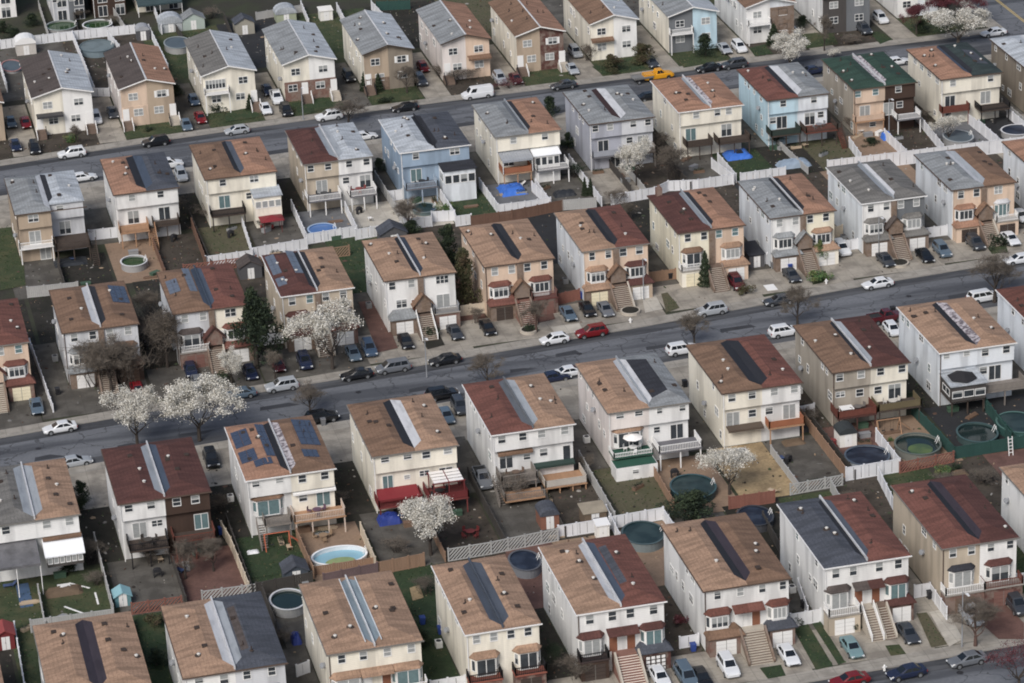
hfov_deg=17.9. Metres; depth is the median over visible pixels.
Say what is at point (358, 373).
sedan car
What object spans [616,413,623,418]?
window
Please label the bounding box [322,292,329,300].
window
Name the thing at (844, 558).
semi detached house
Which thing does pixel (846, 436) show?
door
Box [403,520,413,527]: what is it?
storage box
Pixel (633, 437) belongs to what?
parasol
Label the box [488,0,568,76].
semi detached house
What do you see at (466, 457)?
driveway
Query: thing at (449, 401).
kerb
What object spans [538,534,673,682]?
semi detached house
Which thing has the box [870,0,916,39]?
driveway
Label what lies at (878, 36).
lawn
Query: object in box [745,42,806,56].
yard earth
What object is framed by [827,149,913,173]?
fence
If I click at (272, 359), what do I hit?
bare tree
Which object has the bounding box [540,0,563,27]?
driveway
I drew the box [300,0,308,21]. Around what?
fence
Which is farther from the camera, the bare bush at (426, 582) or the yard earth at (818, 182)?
the yard earth at (818, 182)
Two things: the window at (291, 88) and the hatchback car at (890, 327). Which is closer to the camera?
the hatchback car at (890, 327)
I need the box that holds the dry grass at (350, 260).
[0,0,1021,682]
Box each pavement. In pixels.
[0,27,1004,163]
[0,55,990,200]
[0,254,1013,435]
[68,307,997,474]
[747,638,1023,682]
[955,0,1000,27]
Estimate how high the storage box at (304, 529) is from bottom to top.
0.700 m
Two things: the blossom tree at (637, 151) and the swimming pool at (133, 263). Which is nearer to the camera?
the swimming pool at (133, 263)
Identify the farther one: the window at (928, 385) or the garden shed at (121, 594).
the window at (928, 385)
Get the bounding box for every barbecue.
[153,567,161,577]
[170,233,177,241]
[227,229,233,237]
[355,206,362,214]
[670,468,678,477]
[784,454,792,464]
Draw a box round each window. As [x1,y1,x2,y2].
[0,347,3,355]
[1,526,10,534]
[3,359,27,379]
[14,344,22,353]
[28,214,38,222]
[42,101,52,109]
[42,520,51,528]
[48,117,58,124]
[56,205,63,211]
[65,517,73,525]
[67,347,90,365]
[70,333,77,342]
[71,114,80,121]
[74,98,83,105]
[89,331,96,339]
[106,328,112,337]
[117,340,137,359]
[124,326,131,334]
[124,504,132,512]
[128,93,137,100]
[128,194,135,201]
[134,108,143,115]
[146,501,155,509]
[151,519,162,527]
[154,106,163,113]
[156,89,166,97]
[157,190,163,197]
[172,497,180,506]
[178,327,202,349]
[181,314,188,322]
[191,495,199,503]
[194,677,203,682]
[199,312,206,320]
[205,78,225,89]
[212,95,221,102]
[219,179,225,186]
[219,673,228,682]
[222,321,246,340]
[224,308,235,317]
[235,92,244,99]
[238,76,247,83]
[243,670,250,679]
[246,192,251,199]
[249,175,258,182]
[250,494,283,516]
[252,481,259,487]
[267,666,275,676]
[275,477,283,483]
[285,309,307,328]
[288,84,297,91]
[288,297,295,305]
[291,68,299,75]
[298,474,306,483]
[299,495,307,501]
[306,294,313,303]
[307,165,313,172]
[315,81,324,88]
[318,65,327,72]
[320,471,328,479]
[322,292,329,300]
[325,163,331,169]
[329,669,363,682]
[337,654,345,663]
[339,290,346,297]
[342,177,349,183]
[345,160,352,167]
[359,651,367,660]
[363,158,369,165]
[370,58,379,65]
[381,456,389,462]
[383,647,391,656]
[388,282,395,290]
[391,660,423,682]
[396,299,406,308]
[397,55,405,62]
[403,453,411,459]
[404,474,410,479]
[407,643,415,652]
[408,279,414,287]
[412,152,418,159]
[419,469,429,476]
[422,451,430,458]
[435,275,448,284]
[443,447,451,454]
[448,48,457,55]
[450,147,459,154]
[453,63,461,69]
[469,649,499,676]
[472,635,480,644]
[474,45,482,52]
[475,60,483,67]
[488,280,511,298]
[488,449,491,462]
[490,632,497,641]
[491,267,497,275]
[497,435,505,443]
[507,629,514,638]
[508,265,514,273]
[510,137,516,143]
[512,643,541,670]
[519,432,526,440]
[523,40,531,47]
[523,453,530,460]
[524,263,530,271]
[524,626,531,636]
[527,55,535,62]
[528,274,551,296]
[537,429,545,438]
[539,448,547,456]
[540,261,547,269]
[541,133,547,139]
[545,52,553,60]
[546,581,549,594]
[548,37,556,44]
[548,602,550,615]
[552,592,555,606]
[560,426,568,434]
[576,630,604,656]
[585,265,607,283]
[585,614,593,624]
[589,252,594,260]
[592,125,598,132]
[597,28,605,35]
[597,43,606,50]
[605,250,611,258]
[607,123,613,130]
[608,610,616,621]
[612,426,643,448]
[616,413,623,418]
[619,248,626,256]
[622,25,630,32]
[622,40,630,47]
[624,259,646,278]
[626,136,632,143]
[626,608,634,618]
[630,120,636,127]
[632,469,638,473]
[634,410,642,416]
[635,246,642,254]
[638,620,665,644]
[645,119,650,125]
[649,604,657,615]
[653,426,659,433]
[656,407,662,413]
[666,238,669,249]
[670,563,673,575]
[675,20,683,27]
[676,35,684,42]
[679,404,685,411]
[681,246,702,267]
[684,233,690,242]
[689,591,692,605]
[693,112,699,118]
[701,17,709,24]
[701,231,707,239]
[703,606,731,630]
[714,109,720,115]
[714,591,720,600]
[715,229,721,237]
[715,405,718,417]
[720,241,742,259]
[725,107,731,114]
[728,393,735,402]
[732,227,738,235]
[737,587,743,596]
[748,391,755,399]
[748,409,756,417]
[753,11,761,18]
[753,26,761,33]
[759,584,765,593]
[765,406,772,415]
[765,597,789,620]
[770,117,775,123]
[770,387,777,396]
[773,231,794,249]
[776,219,782,227]
[779,581,786,589]
[780,100,785,106]
[790,385,797,393]
[792,216,798,225]
[807,215,812,223]
[811,96,816,103]
[811,226,832,244]
[813,577,817,591]
[817,111,823,117]
[823,213,828,221]
[824,583,850,610]
[828,389,831,401]
[829,1,837,8]
[829,16,837,23]
[829,190,832,200]
[832,568,839,578]
[835,391,844,397]
[836,373,843,381]
[849,565,856,576]
[855,0,862,5]
[855,13,862,20]
[855,91,860,97]
[856,388,863,396]
[857,370,864,378]
[863,216,885,234]
[867,204,873,212]
[869,121,875,126]
[872,88,878,95]
[874,386,881,394]
[875,561,882,572]
[877,367,884,375]
[883,202,889,210]
[884,574,909,599]
[894,559,901,569]
[895,85,901,92]
[896,101,902,107]
[897,200,903,208]
[898,364,905,372]
[901,211,922,230]
[902,1,910,7]
[902,524,905,535]
[913,198,919,206]
[921,526,926,538]
[926,379,930,391]
[943,353,949,359]
[947,563,974,588]
[949,548,956,557]
[950,79,955,86]
[953,203,975,221]
[958,190,963,198]
[963,351,969,356]
[968,546,974,554]
[973,188,979,196]
[979,366,986,374]
[981,348,988,356]
[984,557,1012,582]
[987,75,993,81]
[987,543,994,552]
[993,198,1009,217]
[994,185,1002,194]
[1002,345,1009,353]
[1006,540,1013,549]
[1015,191,1019,200]
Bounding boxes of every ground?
[0,0,987,157]
[0,81,1023,421]
[3,360,1023,682]
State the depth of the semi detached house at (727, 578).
387.08 m
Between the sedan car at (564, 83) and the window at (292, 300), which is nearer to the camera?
the window at (292, 300)
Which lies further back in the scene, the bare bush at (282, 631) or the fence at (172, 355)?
the fence at (172, 355)
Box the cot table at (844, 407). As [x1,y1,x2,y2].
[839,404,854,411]
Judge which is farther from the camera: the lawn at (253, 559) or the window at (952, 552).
the lawn at (253, 559)
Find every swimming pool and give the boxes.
[1,59,21,73]
[45,20,77,35]
[79,39,113,57]
[82,19,112,33]
[120,254,147,272]
[163,36,186,54]
[269,588,303,617]
[307,222,336,239]
[311,545,367,567]
[413,202,436,215]
[508,549,541,578]
[621,520,663,552]
[670,474,716,501]
[736,505,773,532]
[844,444,889,467]
[894,432,941,462]
[942,129,973,147]
[956,422,998,444]
[995,411,1023,436]
[1000,124,1023,138]
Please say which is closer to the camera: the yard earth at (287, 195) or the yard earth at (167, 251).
the yard earth at (167, 251)
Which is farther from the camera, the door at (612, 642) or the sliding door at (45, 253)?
the sliding door at (45, 253)
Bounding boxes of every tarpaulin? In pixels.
[16,583,32,607]
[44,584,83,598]
[53,256,87,267]
[247,549,258,554]
[290,631,301,645]
[376,511,402,526]
[496,182,527,196]
[552,189,576,197]
[722,148,752,160]
[775,157,811,168]
[781,438,805,446]
[800,424,808,432]
[880,131,889,140]
[951,469,968,475]
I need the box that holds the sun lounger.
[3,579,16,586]
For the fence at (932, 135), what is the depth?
542.62 m
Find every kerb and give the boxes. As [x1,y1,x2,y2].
[0,33,979,165]
[0,262,998,437]
[2,54,990,195]
[70,306,997,467]
[797,642,1022,682]
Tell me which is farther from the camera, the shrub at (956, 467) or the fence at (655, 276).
the fence at (655, 276)
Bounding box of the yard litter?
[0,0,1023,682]
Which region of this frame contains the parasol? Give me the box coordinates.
[623,433,641,440]
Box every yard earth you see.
[0,139,12,159]
[0,649,16,682]
[18,300,36,345]
[28,296,56,343]
[36,130,101,152]
[56,252,113,285]
[62,34,142,91]
[78,507,123,565]
[126,285,137,315]
[132,279,162,324]
[139,328,177,369]
[152,233,204,270]
[178,193,208,229]
[209,484,249,539]
[216,374,236,386]
[232,259,266,305]
[252,312,284,351]
[276,178,305,213]
[334,461,374,515]
[365,0,434,47]
[410,585,423,600]
[419,223,464,278]
[423,333,444,348]
[428,497,505,562]
[442,76,499,94]
[534,608,576,679]
[537,479,621,537]
[604,199,650,244]
[626,162,680,194]
[652,128,674,159]
[658,586,704,656]
[709,442,797,496]
[716,184,739,216]
[722,499,779,560]
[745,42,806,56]
[755,142,824,174]
[799,391,830,426]
[803,172,827,200]
[827,476,892,531]
[833,28,877,46]
[890,127,946,150]
[906,373,936,410]
[913,102,938,127]
[930,455,1001,514]
[988,154,1002,168]
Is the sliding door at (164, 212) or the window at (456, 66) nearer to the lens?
the sliding door at (164, 212)
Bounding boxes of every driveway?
[0,42,64,101]
[0,200,10,227]
[0,396,42,429]
[2,104,36,156]
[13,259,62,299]
[28,342,67,389]
[36,380,148,419]
[70,469,108,510]
[80,185,106,209]
[84,207,117,245]
[92,96,125,143]
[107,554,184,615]
[146,360,264,398]
[174,83,209,130]
[175,172,194,194]
[198,447,231,486]
[246,216,308,249]
[253,341,370,381]
[254,72,291,119]
[267,589,305,647]
[272,157,289,178]
[282,646,318,682]
[320,427,352,462]
[335,62,371,106]
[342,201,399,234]
[353,292,370,335]
[358,329,473,363]
[359,509,444,567]
[367,143,382,167]
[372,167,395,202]
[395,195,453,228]
[412,52,450,98]
[448,408,466,439]
[455,436,492,492]
[460,313,565,346]
[462,130,475,151]
[469,152,496,185]
[482,484,565,546]
[489,44,524,88]
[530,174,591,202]
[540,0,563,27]
[546,668,679,682]
[551,323,581,333]
[553,264,582,305]
[554,117,565,138]
[555,385,578,419]
[558,299,665,327]
[559,139,588,173]
[563,33,601,78]
[573,419,608,469]
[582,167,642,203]
[622,0,638,20]
[637,25,678,68]
[643,294,662,312]
[646,105,652,113]
[648,248,678,286]
[653,279,763,311]
[668,365,688,397]
[671,512,724,522]
[671,645,811,682]
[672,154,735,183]
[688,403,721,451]
[717,17,756,57]
[741,119,765,148]
[744,238,769,270]
[747,264,853,294]
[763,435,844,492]
[777,347,795,372]
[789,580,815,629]
[794,10,833,49]
[794,620,934,668]
[827,110,851,137]
[834,224,860,254]
[839,251,944,278]
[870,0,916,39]
[884,332,898,348]
[908,566,937,612]
[914,605,1023,647]
[924,213,950,241]
[928,234,1023,263]
[930,610,960,645]
[990,313,997,321]
[999,92,1023,116]
[1012,360,1023,390]
[1014,202,1023,228]
[1018,228,1023,238]
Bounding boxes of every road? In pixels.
[0,35,1011,191]
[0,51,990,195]
[0,266,1023,466]
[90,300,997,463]
[810,645,1023,682]
[815,650,1023,682]
[970,0,1023,35]
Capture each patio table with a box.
[143,537,152,544]
[312,507,320,514]
[319,532,327,540]
[435,488,443,492]
[466,529,474,534]
[511,469,519,475]
[629,445,636,452]
[853,404,861,408]
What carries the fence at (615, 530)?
on the ground at (339, 520)
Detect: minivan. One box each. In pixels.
[375,356,411,374]
[673,658,697,682]
[966,288,997,302]
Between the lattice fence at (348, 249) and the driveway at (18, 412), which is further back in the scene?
the lattice fence at (348, 249)
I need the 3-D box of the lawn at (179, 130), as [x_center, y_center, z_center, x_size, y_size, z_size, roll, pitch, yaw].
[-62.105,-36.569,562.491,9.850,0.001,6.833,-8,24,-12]
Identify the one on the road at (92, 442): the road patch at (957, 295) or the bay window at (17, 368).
the road patch at (957, 295)
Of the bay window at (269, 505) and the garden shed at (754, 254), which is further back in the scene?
the garden shed at (754, 254)
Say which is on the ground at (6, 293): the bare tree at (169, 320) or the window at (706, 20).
the bare tree at (169, 320)
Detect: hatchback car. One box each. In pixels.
[183,360,198,377]
[187,93,200,106]
[224,124,249,135]
[242,363,258,380]
[416,60,429,71]
[539,331,569,346]
[882,319,898,336]
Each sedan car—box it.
[5,115,17,128]
[9,138,21,151]
[19,116,31,128]
[29,397,44,414]
[42,419,77,435]
[63,454,92,468]
[75,171,96,181]
[106,106,118,118]
[129,380,143,391]
[180,118,192,130]
[190,373,205,390]
[194,111,206,123]
[224,386,256,398]
[259,102,272,114]
[261,83,272,95]
[270,359,285,372]
[339,366,373,381]
[345,344,361,361]
[359,131,377,139]
[390,101,418,112]
[397,332,414,349]
[428,352,461,366]
[439,406,454,423]
[446,323,463,339]
[478,319,496,335]
[508,72,522,84]
[544,370,571,382]
[549,79,576,90]
[555,364,577,375]
[559,305,577,321]
[565,62,579,74]
[578,301,596,316]
[596,301,614,316]
[637,91,652,101]
[644,55,659,67]
[647,664,671,682]
[692,665,713,682]
[695,62,722,72]
[716,42,732,54]
[762,293,794,306]
[776,642,800,666]
[781,267,801,282]
[804,65,822,73]
[828,670,870,682]
[839,635,864,658]
[861,276,893,290]
[875,252,895,267]
[885,662,927,682]
[890,56,907,64]
[895,621,920,644]
[914,247,934,262]
[946,649,987,669]
[980,27,1006,37]
[1000,231,1020,245]
[1004,252,1023,265]
[1014,208,1023,222]
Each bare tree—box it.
[69,125,81,144]
[78,329,134,392]
[140,306,185,367]
[163,538,197,578]
[196,536,223,571]
[265,348,284,378]
[291,378,326,409]
[326,97,368,122]
[390,64,419,92]
[391,194,422,220]
[466,351,506,380]
[518,297,550,329]
[675,307,712,342]
[776,284,824,324]
[813,14,835,50]
[946,592,1005,646]
[967,248,1023,302]
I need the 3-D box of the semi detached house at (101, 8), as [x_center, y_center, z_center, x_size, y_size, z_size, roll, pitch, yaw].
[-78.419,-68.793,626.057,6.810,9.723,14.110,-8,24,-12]
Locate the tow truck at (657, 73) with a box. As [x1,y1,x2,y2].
[630,67,673,84]
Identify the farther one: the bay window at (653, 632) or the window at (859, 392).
the window at (859, 392)
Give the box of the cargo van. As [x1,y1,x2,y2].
[461,83,493,100]
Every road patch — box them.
[35,454,64,460]
[117,443,135,446]
[179,429,214,437]
[260,403,298,410]
[409,386,433,392]
[510,368,537,372]
[556,350,578,356]
[646,344,666,349]
[720,324,755,331]
[948,292,967,298]
[985,274,1021,280]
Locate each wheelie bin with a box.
[54,386,59,394]
[217,526,221,534]
[320,417,325,425]
[419,615,425,624]
[436,625,440,634]
[682,379,687,387]
[689,641,696,651]
[800,599,807,608]
[926,589,931,598]
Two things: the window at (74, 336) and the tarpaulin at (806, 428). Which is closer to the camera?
the tarpaulin at (806, 428)
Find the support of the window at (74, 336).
in the semi detached house at (83, 313)
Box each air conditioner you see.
[52,354,57,361]
[227,493,233,501]
[365,301,371,308]
[434,638,442,648]
[562,277,568,283]
[583,434,589,442]
[789,584,795,593]
[840,234,846,239]
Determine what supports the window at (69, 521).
in the semi detached house at (40, 533)
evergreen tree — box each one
[0,20,11,32]
[3,28,21,40]
[22,13,43,26]
[58,564,75,572]
[73,480,91,510]
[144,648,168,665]
[173,84,184,96]
[227,286,288,368]
[372,157,386,172]
[403,219,423,234]
[419,628,432,647]
[436,223,461,269]
[453,247,482,305]
[543,96,559,116]
[560,132,574,147]
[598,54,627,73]
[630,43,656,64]
[655,489,715,520]
[691,33,718,56]
[794,15,811,28]
[813,239,828,259]
[860,137,879,146]
[911,20,929,32]
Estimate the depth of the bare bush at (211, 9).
617.68 m
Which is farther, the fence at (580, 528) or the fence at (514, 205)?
the fence at (514, 205)
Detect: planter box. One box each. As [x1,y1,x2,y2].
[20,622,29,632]
[226,224,236,230]
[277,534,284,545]
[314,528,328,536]
[431,196,437,203]
[516,188,526,193]
[542,183,550,190]
[592,168,603,174]
[632,481,643,490]
[693,168,704,173]
[790,143,801,148]
[805,478,818,485]
[819,150,827,156]
[857,439,871,444]
[894,133,902,139]
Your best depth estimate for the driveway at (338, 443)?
443.90 m
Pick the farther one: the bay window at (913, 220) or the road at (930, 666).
the bay window at (913, 220)
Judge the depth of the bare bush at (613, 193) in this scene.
520.40 m
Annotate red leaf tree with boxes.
[897,1,930,34]
[929,0,988,18]
[983,635,1023,682]
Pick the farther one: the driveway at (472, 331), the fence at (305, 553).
the driveway at (472, 331)
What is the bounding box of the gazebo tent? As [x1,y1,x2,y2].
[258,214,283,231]
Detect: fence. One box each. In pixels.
[0,24,134,48]
[0,62,7,91]
[13,620,24,682]
[26,281,77,297]
[29,338,53,412]
[29,608,113,632]
[37,583,45,623]
[38,0,48,35]
[57,258,64,282]
[72,31,94,87]
[87,227,117,239]
[91,87,109,96]
[93,532,113,609]
[107,30,119,47]
[113,8,124,25]
[130,595,182,614]
[146,349,176,364]
[148,24,168,67]
[152,238,165,270]
[153,6,162,34]
[172,556,186,601]
[175,24,182,36]
[182,255,256,267]
[189,210,210,264]
[191,218,206,264]
[201,582,262,599]
[204,249,252,264]
[220,520,249,592]
[223,12,231,32]
[225,513,252,591]
[241,216,252,248]
[250,237,307,256]
[255,4,301,19]
[255,571,312,593]
[256,333,283,345]
[258,245,350,266]
[261,584,281,642]
[290,199,307,241]
[295,528,314,578]
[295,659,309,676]
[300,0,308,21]
[306,225,356,243]
[314,557,373,574]
[322,562,377,579]
[336,2,344,18]
[344,201,355,225]
[354,221,401,239]
[359,521,375,562]
[370,0,382,12]
[374,170,404,223]
[376,0,410,9]
[376,552,424,571]
[387,188,402,199]
[403,209,471,227]
[427,525,445,561]
[429,674,465,682]
[437,186,454,221]
[447,527,558,561]
[460,302,484,315]
[467,467,506,547]
[470,199,563,225]
[478,177,498,211]
[497,196,550,213]
[531,181,550,201]
[534,178,546,194]
[541,486,565,537]
[557,520,593,536]
[558,288,579,304]
[562,197,596,210]
[568,154,601,206]
[578,450,615,515]
[605,504,620,534]
[608,506,663,528]
[609,159,630,191]
[610,179,698,204]
[628,169,645,188]
[648,268,676,281]
[653,466,673,509]
[657,144,690,189]
[662,507,673,523]
[678,633,698,648]
[698,174,732,188]
[711,158,733,184]
[717,152,736,182]
[728,489,774,508]
[740,166,785,180]
[762,510,779,553]
[765,252,767,263]
[770,444,799,490]
[777,139,807,173]
[789,473,843,495]
[789,608,820,625]
[797,578,808,610]
[799,402,814,413]
[799,405,844,477]
[805,408,855,479]
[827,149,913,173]
[830,478,839,494]
[834,224,842,237]
[835,238,857,249]
[845,457,900,480]
[848,136,860,161]
[875,427,900,460]
[877,466,892,509]
[884,128,906,159]
[899,450,954,473]
[911,408,955,458]
[912,136,1023,163]
[913,581,947,619]
[914,108,943,146]
[926,224,947,237]
[954,434,1023,458]
[967,114,997,140]
[978,119,999,139]
[985,397,1010,437]
[985,401,1018,436]
[1001,98,1023,119]
[1006,109,1023,125]
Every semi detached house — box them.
[0,0,16,18]
[0,90,5,140]
[0,298,35,412]
[0,458,84,597]
[0,667,3,682]
[4,170,99,264]
[19,50,97,140]
[32,611,150,682]
[47,0,85,20]
[49,280,145,395]
[87,0,125,16]
[100,152,180,250]
[101,437,216,569]
[103,42,180,131]
[132,0,182,13]
[156,262,253,373]
[160,591,287,682]
[183,29,260,115]
[189,136,282,231]
[224,415,345,550]
[261,246,359,357]
[262,19,341,104]
[284,122,377,216]
[298,570,428,682]
[340,9,414,95]
[346,393,468,517]
[361,232,460,341]
[378,111,476,201]
[416,0,491,85]
[431,554,546,682]
[458,218,558,326]
[462,373,587,506]
[471,97,569,184]
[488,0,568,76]
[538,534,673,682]
[553,204,654,311]
[562,84,655,170]
[563,0,638,60]
[574,352,702,481]
[639,0,719,54]
[647,185,750,292]
[650,73,750,161]
[660,512,797,665]
[685,334,804,448]
[714,0,796,45]
[736,62,847,150]
[736,173,840,276]
[776,491,916,641]
[792,315,921,431]
[794,0,869,33]
[821,51,921,135]
[825,159,930,260]
[877,0,937,17]
[890,474,1023,614]
[896,296,1023,416]
[906,42,1009,126]
[913,146,1019,247]
[989,35,1023,111]
[995,285,1023,370]
[999,463,1023,551]
[1001,139,1023,208]
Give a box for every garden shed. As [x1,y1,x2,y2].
[0,619,15,650]
[14,32,36,55]
[111,584,132,607]
[134,23,149,40]
[157,11,182,33]
[180,8,205,30]
[231,12,254,34]
[235,253,262,279]
[273,2,296,22]
[279,554,309,581]
[317,5,332,20]
[375,219,407,238]
[535,500,559,529]
[577,500,607,521]
[593,517,610,537]
[744,240,765,267]
[833,420,857,447]
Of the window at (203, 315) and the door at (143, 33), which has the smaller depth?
the window at (203, 315)
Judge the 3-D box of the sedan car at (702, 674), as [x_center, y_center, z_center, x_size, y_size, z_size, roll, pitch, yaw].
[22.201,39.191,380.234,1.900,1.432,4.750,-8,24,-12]
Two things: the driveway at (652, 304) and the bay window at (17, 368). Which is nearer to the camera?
the bay window at (17, 368)
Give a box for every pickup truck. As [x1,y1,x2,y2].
[269,89,283,104]
[471,465,492,489]
[866,308,898,324]
[958,604,984,626]
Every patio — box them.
[105,239,161,283]
[170,545,247,601]
[216,18,275,68]
[295,521,370,580]
[297,207,350,237]
[359,301,397,351]
[455,279,486,320]
[485,180,538,209]
[496,542,552,608]
[523,212,557,263]
[537,313,554,321]
[552,535,595,543]
[612,521,664,585]
[657,454,735,514]
[820,171,827,179]
[822,421,907,468]
[842,133,906,160]
[871,415,962,467]
[897,162,915,183]
[923,401,1004,446]
[930,122,988,145]
[976,394,1023,413]
[977,117,1013,138]
[979,605,1023,638]
[983,449,1023,476]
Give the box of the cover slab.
[763,284,777,290]
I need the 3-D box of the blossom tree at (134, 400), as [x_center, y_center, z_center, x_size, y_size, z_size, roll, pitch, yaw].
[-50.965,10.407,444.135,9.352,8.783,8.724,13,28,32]
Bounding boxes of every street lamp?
[301,87,303,119]
[424,337,427,377]
[642,258,646,299]
[878,217,883,251]
[888,99,893,131]
[961,591,969,646]
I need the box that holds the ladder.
[1008,436,1013,455]
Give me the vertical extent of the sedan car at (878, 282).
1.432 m
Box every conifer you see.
[245,93,253,110]
[359,71,364,91]
[375,73,384,92]
[581,177,587,196]
[587,177,592,195]
[696,250,711,287]
[765,23,777,45]
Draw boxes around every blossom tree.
[98,382,174,443]
[161,371,246,440]
[217,344,243,382]
[280,295,363,369]
[397,492,458,555]
[614,135,653,185]
[692,446,755,494]
[769,26,811,62]
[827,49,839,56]
[922,5,993,42]
[929,115,965,136]
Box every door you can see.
[1,0,10,4]
[1,7,10,17]
[1,636,10,649]
[23,46,29,54]
[29,230,40,244]
[36,118,43,129]
[40,247,51,259]
[57,0,66,7]
[58,10,67,19]
[59,220,71,234]
[74,0,83,5]
[75,8,84,19]
[86,112,92,123]
[98,5,107,16]
[115,3,124,14]
[119,594,127,606]
[123,109,129,120]
[127,210,139,224]
[132,521,147,538]
[140,31,145,40]
[146,6,152,11]
[158,206,170,220]
[168,24,173,31]
[169,3,177,8]
[169,103,176,115]
[191,20,196,29]
[194,512,208,529]
[218,195,230,208]
[242,25,247,34]
[248,268,254,278]
[251,90,257,101]
[302,82,308,93]
[316,179,327,192]
[316,491,330,506]
[324,11,328,20]
[330,79,336,90]
[359,174,370,187]
[363,677,372,682]
[365,74,371,84]
[382,475,393,487]
[382,674,391,682]
[410,168,421,181]
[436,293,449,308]
[439,466,452,479]
[444,63,450,74]
[499,455,512,469]
[503,162,513,166]
[517,55,523,66]
[546,516,553,528]
[559,50,564,61]
[562,444,570,458]
[598,139,608,150]
[599,527,606,536]
[608,637,617,650]
[610,156,620,166]
[626,634,635,648]
[637,135,647,145]
[670,423,683,439]
[685,128,695,140]
[721,123,731,136]
[726,411,739,425]
[734,614,742,626]
[751,611,760,624]
[754,256,759,267]
[776,115,786,128]
[783,403,795,419]
[804,112,814,125]
[845,434,851,446]
[854,590,862,604]
[860,105,869,115]
[871,588,879,602]
[883,102,893,115]
[888,383,900,399]
[945,95,954,105]
[980,91,990,103]
[988,364,1000,380]
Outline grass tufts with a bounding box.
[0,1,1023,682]
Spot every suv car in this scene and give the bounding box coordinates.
[28,138,40,154]
[57,145,85,159]
[93,108,102,123]
[141,133,169,147]
[167,157,183,167]
[174,165,188,181]
[202,445,219,467]
[264,375,298,393]
[279,101,292,116]
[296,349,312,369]
[304,408,339,422]
[315,108,342,122]
[341,67,355,82]
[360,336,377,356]
[414,71,427,86]
[424,385,459,401]
[450,393,465,415]
[492,69,506,84]
[567,43,582,57]
[574,322,608,339]
[665,341,695,356]
[694,300,727,317]
[716,650,740,677]
[721,56,747,69]
[727,271,745,290]
[731,38,747,52]
[767,323,794,338]
[834,237,851,256]
[856,20,872,34]
[872,9,888,23]
[931,239,951,257]
[964,232,985,250]
[1005,591,1023,615]
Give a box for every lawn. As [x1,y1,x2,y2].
[0,227,18,257]
[0,256,24,289]
[0,576,49,634]
[13,633,40,682]
[42,568,114,619]
[122,122,182,139]
[129,124,175,137]
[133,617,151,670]
[134,612,168,670]
[143,25,218,79]
[148,668,171,682]
[197,223,258,264]
[204,110,265,127]
[225,108,260,121]
[236,530,314,591]
[247,562,280,577]
[289,97,343,116]
[292,97,335,114]
[296,8,363,57]
[325,235,372,293]
[367,85,424,105]
[374,89,418,102]
[393,563,442,628]
[421,627,458,681]
[434,0,491,39]
[439,190,495,222]
[521,68,575,85]
[591,56,651,75]
[592,57,647,73]
[593,468,685,521]
[661,292,671,309]
[666,299,679,311]
[668,48,729,65]
[679,54,719,67]
[712,149,772,180]
[749,44,772,55]
[760,665,785,678]
[778,491,831,502]
[795,624,832,669]
[798,137,854,170]
[800,33,837,48]
[812,271,827,284]
[812,622,844,664]
[872,31,891,43]
[883,468,935,494]
[885,644,905,655]
[896,15,960,36]
[917,612,946,646]
[988,244,1007,253]
[1016,547,1023,592]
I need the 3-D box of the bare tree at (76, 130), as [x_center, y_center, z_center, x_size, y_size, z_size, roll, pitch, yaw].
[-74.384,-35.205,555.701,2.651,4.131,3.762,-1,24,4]
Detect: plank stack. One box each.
[19,599,39,605]
[143,275,157,278]
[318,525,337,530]
[327,219,342,222]
[463,204,478,208]
[852,133,862,138]
[882,429,900,434]
[965,412,978,419]
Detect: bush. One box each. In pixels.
[60,336,140,387]
[74,10,89,19]
[81,568,113,586]
[83,537,107,564]
[103,335,158,388]
[104,14,122,25]
[130,289,161,319]
[137,309,161,348]
[138,318,176,366]
[139,550,158,563]
[148,225,160,237]
[178,194,188,210]
[188,202,207,218]
[201,5,219,18]
[209,493,231,512]
[256,220,271,230]
[275,626,292,644]
[335,490,350,505]
[379,534,413,554]
[406,574,434,595]
[425,64,440,74]
[431,68,480,79]
[465,305,483,323]
[484,469,534,497]
[492,77,524,87]
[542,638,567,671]
[552,652,593,679]
[565,162,587,177]
[575,451,594,468]
[576,43,599,60]
[603,188,631,204]
[617,201,639,217]
[646,142,692,180]
[652,130,674,153]
[765,136,788,143]
[800,406,820,418]
[841,33,862,44]
[842,117,851,130]
[906,390,926,409]
[921,108,932,120]
[927,470,959,477]
[968,463,1001,485]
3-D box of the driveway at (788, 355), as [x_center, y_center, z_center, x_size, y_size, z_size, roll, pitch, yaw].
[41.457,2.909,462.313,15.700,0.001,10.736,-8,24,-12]
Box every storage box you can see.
[53,570,65,578]
[57,583,69,586]
[80,281,90,285]
[128,249,138,254]
[149,269,159,275]
[261,226,270,232]
[298,525,310,533]
[331,235,340,240]
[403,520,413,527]
[414,196,421,203]
[451,508,462,516]
[568,485,580,489]
[620,177,630,182]
[688,163,697,170]
[769,144,777,150]
[777,143,785,150]
[858,421,868,428]
[858,431,870,438]
[863,131,872,136]
[875,129,883,136]
[946,405,958,412]
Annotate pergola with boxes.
[427,468,465,494]
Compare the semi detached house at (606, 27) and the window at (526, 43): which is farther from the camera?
the semi detached house at (606, 27)
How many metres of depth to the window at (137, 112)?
563.92 m
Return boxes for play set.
[263,530,297,551]
[876,417,910,433]
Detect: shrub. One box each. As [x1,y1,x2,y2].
[63,132,77,142]
[143,610,162,626]
[144,126,154,131]
[208,104,227,112]
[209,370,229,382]
[376,96,392,102]
[423,326,440,337]
[435,201,455,213]
[523,323,537,330]
[673,614,688,624]
[738,281,755,294]
[806,270,834,281]
[934,464,951,476]
[950,462,961,471]
[988,233,1009,251]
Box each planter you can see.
[520,326,536,334]
[620,306,640,315]
[893,258,908,267]
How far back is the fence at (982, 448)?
432.51 m

